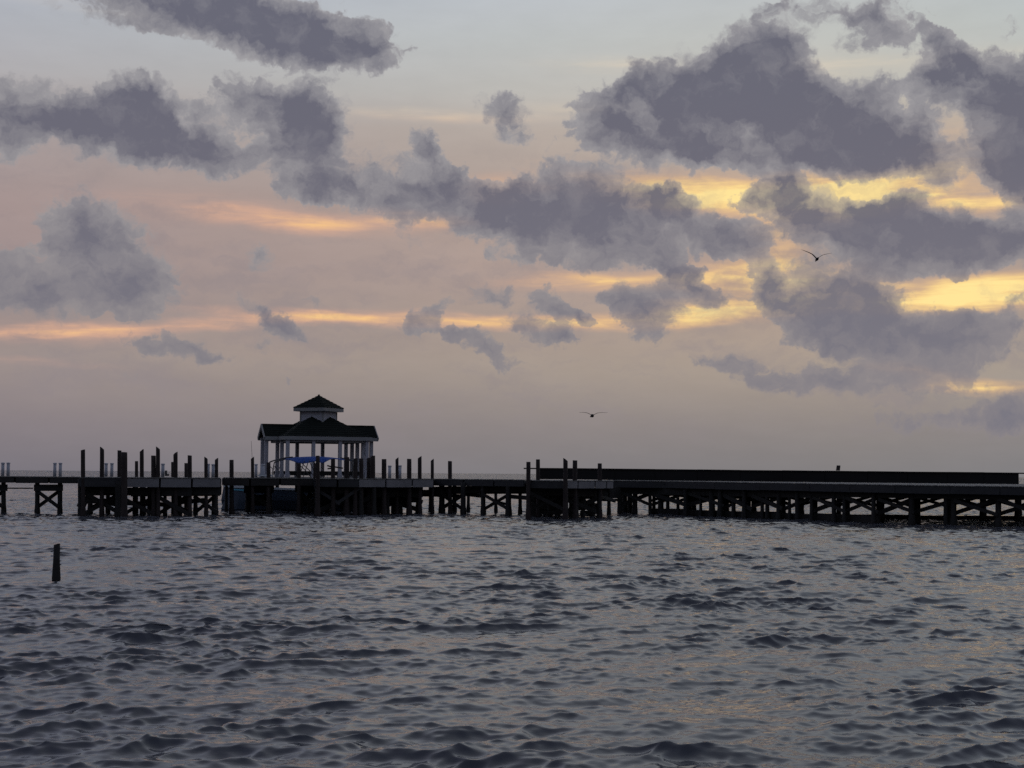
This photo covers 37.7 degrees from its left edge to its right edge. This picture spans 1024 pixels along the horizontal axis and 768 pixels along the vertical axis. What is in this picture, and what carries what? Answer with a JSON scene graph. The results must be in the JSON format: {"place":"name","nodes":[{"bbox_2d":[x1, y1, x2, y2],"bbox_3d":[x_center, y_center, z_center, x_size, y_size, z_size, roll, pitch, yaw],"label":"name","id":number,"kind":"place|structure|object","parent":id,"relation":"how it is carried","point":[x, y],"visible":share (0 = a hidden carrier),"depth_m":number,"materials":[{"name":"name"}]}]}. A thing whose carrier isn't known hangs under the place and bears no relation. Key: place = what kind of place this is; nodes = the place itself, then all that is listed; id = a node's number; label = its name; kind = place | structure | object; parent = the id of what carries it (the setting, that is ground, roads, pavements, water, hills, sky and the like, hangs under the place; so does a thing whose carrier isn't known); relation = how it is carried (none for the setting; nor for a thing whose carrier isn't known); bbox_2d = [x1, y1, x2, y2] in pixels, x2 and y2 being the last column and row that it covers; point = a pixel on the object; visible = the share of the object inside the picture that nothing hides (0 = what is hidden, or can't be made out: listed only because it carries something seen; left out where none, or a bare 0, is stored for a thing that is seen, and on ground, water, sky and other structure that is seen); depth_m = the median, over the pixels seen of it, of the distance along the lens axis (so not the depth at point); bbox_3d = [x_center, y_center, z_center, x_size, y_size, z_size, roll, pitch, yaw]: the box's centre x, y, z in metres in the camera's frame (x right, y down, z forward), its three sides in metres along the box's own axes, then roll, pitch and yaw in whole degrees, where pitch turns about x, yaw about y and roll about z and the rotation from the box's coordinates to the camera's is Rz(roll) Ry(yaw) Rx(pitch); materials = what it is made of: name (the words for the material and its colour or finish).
{"place":"outdoors","nodes":[
{"label":"outdoors","id":0,"kind":"place"},
{"bbox_2d":[0,470,1023,767],"bbox_3d":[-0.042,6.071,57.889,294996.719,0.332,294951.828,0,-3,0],"label":"sea","id":1,"kind":"structure","parent":0,"point":[424,638],"depth_m":23.50,"materials":[{"name":"grey liquid"}]},
{"bbox_2d":[0,476,79,513],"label":"wooden walkway","id":2,"kind":"structure","parent":1,"relation":"in","point":[39,487],"depth_m":89.51,"materials":[{"name":"brown wood"}]},
{"bbox_2d":[1,462,4,475],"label":"bollard","id":3,"kind":"object","parent":2,"relation":"on","point":[2,467],"visible":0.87,"depth_m":91.96,"materials":[{"name":"grey metal"}]},
{"bbox_2d":[6,462,9,475],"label":"bollard","id":4,"kind":"object","parent":2,"relation":"on","point":[8,469],"visible":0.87,"depth_m":91.96,"materials":[{"name":"grey metal"}]},
{"bbox_2d":[53,463,56,475],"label":"bollard","id":5,"kind":"object","parent":2,"relation":"on","point":[54,468],"visible":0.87,"depth_m":91.96,"materials":[{"name":"grey metal"}]},
{"bbox_2d":[59,463,61,475],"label":"bollard","id":6,"kind":"object","parent":2,"relation":"on","point":[60,469],"visible":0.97,"depth_m":91.96,"materials":[{"name":"grey metal"}]},
{"bbox_2d":[51,543,61,580],"bbox_3d":[-10.945,4.853,35.971,0.202,2.053,0.206,-3,-5,45],"label":"water post","id":7,"kind":"object","parent":1,"relation":"in","point":[56,575],"visible":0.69,"depth_m":35.94,"materials":[{"name":"wood"}]},
{"bbox_2d":[80,449,85,515],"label":"mooring post","id":8,"kind":"object","parent":1,"relation":"in","point":[83,511],"visible":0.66,"depth_m":85.29,"materials":[{"name":"brown wood"}]},
{"bbox_2d":[99,447,104,516],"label":"mooring post","id":9,"kind":"object","parent":1,"relation":"in","point":[101,510],"visible":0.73,"depth_m":85.90,"materials":[{"name":"brown wood"}]},
{"bbox_2d":[117,450,121,477],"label":"mooring post","id":10,"kind":"object","parent":1,"relation":"in","point":[119,463],"visible":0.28,"depth_m":87.78,"materials":[{"name":"brown wood"}]},
{"bbox_2d":[120,452,127,516],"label":"mooring post","id":11,"kind":"object","parent":1,"relation":"in","point":[124,510],"visible":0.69,"depth_m":84.87,"materials":[{"name":"brown wood"}]},
{"bbox_2d":[135,461,138,512],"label":"mooring post","id":12,"kind":"object","parent":1,"relation":"in","point":[136,468],"visible":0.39,"depth_m":91.75,"materials":[{"name":"brown wood"}]},
{"bbox_2d":[140,449,143,514],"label":"mooring post","id":13,"kind":"object","parent":1,"relation":"in","point":[142,463],"visible":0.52,"depth_m":88.76,"materials":[{"name":"brown wood"}]},
{"bbox_2d":[77,477,221,516],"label":"mooring platform","id":14,"kind":"structure","parent":1,"relation":"in","point":[200,486],"depth_m":87.10,"materials":[{"name":"brown wood"}]},
{"bbox_2d":[104,463,107,476],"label":"bollard","id":15,"kind":"object","parent":14,"relation":"on","point":[106,470],"visible":1,"depth_m":92.76,"materials":[{"name":"grey metal"}]},
{"bbox_2d":[110,463,113,476],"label":"bollard","id":16,"kind":"object","parent":14,"relation":"on","point":[111,469],"visible":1,"depth_m":92.76,"materials":[{"name":"grey metal"}]},
{"bbox_2d":[161,463,164,476],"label":"bollard","id":17,"kind":"object","parent":14,"relation":"on","point":[162,469],"visible":0.87,"depth_m":92.95,"materials":[{"name":"grey metal"}]},
{"bbox_2d":[187,455,191,515],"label":"mooring post","id":18,"kind":"object","parent":14,"relation":"attached to","point":[189,503],"visible":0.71,"depth_m":87.52,"materials":[{"name":"brown wood"}]},
{"bbox_2d":[211,464,214,476],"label":"bollard","id":19,"kind":"object","parent":14,"relation":"on","point":[213,471],"visible":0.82,"depth_m":92.96,"materials":[{"name":"grey metal"}]},
{"bbox_2d":[151,455,155,515],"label":"mooring post","id":20,"kind":"object","parent":1,"relation":"in","point":[153,489],"visible":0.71,"depth_m":86.78,"materials":[{"name":"brown wood"}]},
{"bbox_2d":[156,447,159,516],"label":"mooring post","id":21,"kind":"object","parent":1,"relation":"in","point":[157,477],"visible":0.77,"depth_m":86.72,"materials":[{"name":"brown wood"}]},
{"bbox_2d":[171,462,172,513],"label":"mooring post","id":22,"kind":"object","parent":1,"relation":"in","point":[172,476],"visible":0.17,"depth_m":91.92,"materials":[{"name":"brown wood"}]},
{"bbox_2d":[173,452,177,515],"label":"mooring post","id":23,"kind":"object","parent":1,"relation":"in","point":[175,475],"visible":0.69,"depth_m":87.22,"materials":[{"name":"brown wood"}]},
{"bbox_2d":[184,463,187,508],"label":"mooring post","id":24,"kind":"object","parent":1,"relation":"in","point":[185,472],"visible":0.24,"depth_m":92.16,"materials":[{"name":"brown wood"}]},
{"bbox_2d":[204,457,208,515],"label":"mooring post","id":25,"kind":"object","parent":1,"relation":"in","point":[206,512],"visible":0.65,"depth_m":88.10,"materials":[{"name":"brown wood"}]},
{"bbox_2d":[215,458,218,514],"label":"mooring post","id":26,"kind":"object","parent":1,"relation":"in","point":[216,468],"visible":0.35,"depth_m":89.76,"materials":[{"name":"brown wood"}]},
{"bbox_2d":[229,460,234,513],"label":"mooring post","id":27,"kind":"object","parent":1,"relation":"in","point":[231,490],"visible":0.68,"depth_m":93.14,"materials":[{"name":"brown wood"}]},
{"bbox_2d":[251,457,254,513],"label":"mooring post","id":28,"kind":"object","parent":1,"relation":"in","point":[252,490],"visible":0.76,"depth_m":93.08,"materials":[{"name":"brown wood"}]},
{"bbox_2d":[222,477,313,512],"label":"wooden walkway","id":29,"kind":"structure","parent":1,"relation":"in","point":[260,485],"depth_m":95.20,"materials":[{"name":"brown wood"}]},
{"bbox_2d":[254,464,257,476],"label":"bollard","id":30,"kind":"object","parent":29,"relation":"on","point":[256,469],"visible":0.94,"depth_m":96.95,"materials":[{"name":"grey metal"}]},
{"bbox_2d":[260,464,264,477],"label":"bollard","id":31,"kind":"object","parent":29,"relation":"on","point":[262,469],"visible":1,"depth_m":96.93,"materials":[{"name":"grey metal"}]},
{"bbox_2d":[266,462,270,513],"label":"mooring post","id":32,"kind":"object","parent":1,"relation":"in","point":[268,504],"visible":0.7,"depth_m":93.17,"materials":[{"name":"brown wood"}]},
{"bbox_2d":[221,443,352,511],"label":"motor boat","id":33,"kind":"object","parent":1,"relation":"on","point":[284,499],"visible":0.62,"depth_m":99.23,"materials":[{"name":"blue plastic"}]},
{"bbox_2d":[296,463,301,513],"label":"mooring post","id":34,"kind":"object","parent":1,"relation":"in","point":[298,510],"visible":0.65,"depth_m":93.16,"materials":[{"name":"brown wood"}]},
{"bbox_2d":[313,463,315,512],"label":"mooring post","id":35,"kind":"object","parent":1,"relation":"in","point":[314,470],"visible":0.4,"depth_m":95.72,"materials":[{"name":"brown wood"}]},
{"bbox_2d":[315,456,320,515],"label":"mooring post","id":36,"kind":"object","parent":1,"relation":"in","point":[317,511],"visible":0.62,"depth_m":89.89,"materials":[{"name":"brown wood"}]},
{"bbox_2d":[258,477,380,487],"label":"gazebo platform","id":37,"kind":"structure","parent":1,"relation":"in","point":[301,477],"depth_m":102.51,"materials":[{"name":"grey wood"}]},
{"bbox_2d":[257,394,378,477],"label":"gazebo","id":38,"kind":"object","parent":37,"relation":"on","point":[319,423],"visible":0.88,"depth_m":105.92,"materials":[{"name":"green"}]},
{"bbox_2d":[343,457,349,515],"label":"mooring post","id":39,"kind":"object","parent":1,"relation":"in","point":[346,510],"visible":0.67,"depth_m":91.06,"materials":[{"name":"brown wood"}]},
{"bbox_2d":[353,458,357,514],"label":"mooring post","id":40,"kind":"object","parent":1,"relation":"in","point":[355,475],"visible":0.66,"depth_m":91.09,"materials":[{"name":"brown wood"}]},
{"bbox_2d":[359,458,363,514],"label":"mooring post","id":41,"kind":"object","parent":1,"relation":"in","point":[360,468],"visible":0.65,"depth_m":91.28,"materials":[{"name":"brown wood"}]},
{"bbox_2d":[303,478,433,515],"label":"mooring platform","id":42,"kind":"structure","parent":1,"relation":"in","point":[376,485],"depth_m":92.67,"materials":[{"name":"brown wood"}]},
{"bbox_2d":[327,459,342,515],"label":"mooring post","id":43,"kind":"object","parent":42,"relation":"attached to","point":[333,507],"visible":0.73,"depth_m":90.79,"materials":[{"name":"brown wood"}]},
{"bbox_2d":[366,458,369,513],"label":"mooring post","id":44,"kind":"object","parent":42,"relation":"attached to","point":[368,488],"visible":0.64,"depth_m":92.28,"materials":[{"name":"brown wood"}]},
{"bbox_2d":[369,456,374,514],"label":"mooring post","id":45,"kind":"object","parent":42,"relation":"attached to","point":[372,466],"visible":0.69,"depth_m":91.92,"materials":[{"name":"brown wood"}]},
{"bbox_2d":[388,465,391,477],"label":"bollard","id":46,"kind":"object","parent":42,"relation":"on","point":[389,471],"visible":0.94,"depth_m":97.74,"materials":[{"name":"grey metal"}]},
{"bbox_2d":[399,465,401,477],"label":"bollard","id":47,"kind":"object","parent":42,"relation":"on","point":[400,468],"visible":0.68,"depth_m":98.04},
{"bbox_2d":[381,459,386,514],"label":"mooring post","id":48,"kind":"object","parent":1,"relation":"in","point":[383,502],"visible":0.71,"depth_m":92.50,"materials":[{"name":"brown wood"}]},
{"bbox_2d":[395,457,398,513],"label":"mooring post","id":49,"kind":"object","parent":1,"relation":"in","point":[397,488],"visible":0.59,"depth_m":94.22,"materials":[{"name":"brown wood"}]},
{"bbox_2d":[406,459,411,514],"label":"mooring post","id":50,"kind":"object","parent":1,"relation":"in","point":[409,506],"visible":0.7,"depth_m":93.85,"materials":[{"name":"brown wood"}]},
{"bbox_2d":[417,456,421,513],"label":"mooring post","id":51,"kind":"object","parent":1,"relation":"in","point":[419,510],"visible":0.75,"depth_m":94.48,"materials":[{"name":"brown wood"}]},
{"bbox_2d":[430,459,434,513],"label":"mooring post","id":52,"kind":"object","parent":1,"relation":"in","point":[432,510],"visible":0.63,"depth_m":96.17,"materials":[{"name":"brown wood"}]},
{"bbox_2d":[448,461,451,512],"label":"mooring post","id":53,"kind":"object","parent":1,"relation":"in","point":[449,487],"visible":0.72,"depth_m":96.77,"materials":[{"name":"brown wood"}]},
{"bbox_2d":[423,479,525,515],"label":"wooden walkway","id":54,"kind":"structure","parent":1,"relation":"in","point":[469,488],"depth_m":95.25,"materials":[{"name":"brown wood"}]},
{"bbox_2d":[525,462,530,519],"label":"mooring post","id":55,"kind":"object","parent":1,"relation":"in","point":[528,492],"visible":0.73,"depth_m":86.89,"materials":[{"name":"brown wood"}]},
{"bbox_2d":[536,459,539,516],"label":"mooring post","id":56,"kind":"object","parent":1,"relation":"in","point":[537,469],"visible":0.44,"depth_m":89.75,"materials":[{"name":"brown wood"}]},
{"bbox_2d":[562,458,567,519],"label":"mooring post","id":57,"kind":"object","parent":1,"relation":"in","point":[565,491],"visible":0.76,"depth_m":85.90,"materials":[{"name":"brown wood"}]},
{"bbox_2d":[530,479,620,517],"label":"mooring platform","id":58,"kind":"structure","parent":1,"relation":"in","point":[548,494],"depth_m":89.20,"materials":[{"name":"brown wood"}]},
{"bbox_2d":[572,460,577,518],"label":"mooring post","id":59,"kind":"object","parent":58,"relation":"attached to","point":[574,504],"visible":0.69,"depth_m":87.27,"materials":[{"name":"brown wood"}]},
{"bbox_2d":[598,463,602,517],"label":"mooring post","id":60,"kind":"object","parent":1,"relation":"in","point":[600,477],"visible":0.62,"depth_m":89.22,"materials":[{"name":"brown wood"}]},
{"bbox_2d":[611,480,1023,526],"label":"long pier","id":61,"kind":"structure","parent":1,"relation":"in","point":[750,496],"depth_m":88.27,"materials":[{"name":"brown wood"}]},
{"bbox_2d":[524,468,1023,483],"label":"timber barrier","id":62,"kind":"object","parent":61,"relation":"on","point":[805,476],"visible":0.89,"depth_m":102.81,"materials":[{"name":"black wood"}]},
{"bbox_2d":[0,0,1023,476],"label":"sky","id":63,"kind":"structure","parent":0,"point":[468,229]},
{"bbox_2d":[801,249,830,261],"bbox_3d":[12.297,-5.192,60.560,0.984,0.476,0.771,3,-4,-38],"label":"flying bird","id":64,"kind":"object","parent":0,"point":[817,259],"visible":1,"depth_m":60.42}
]}

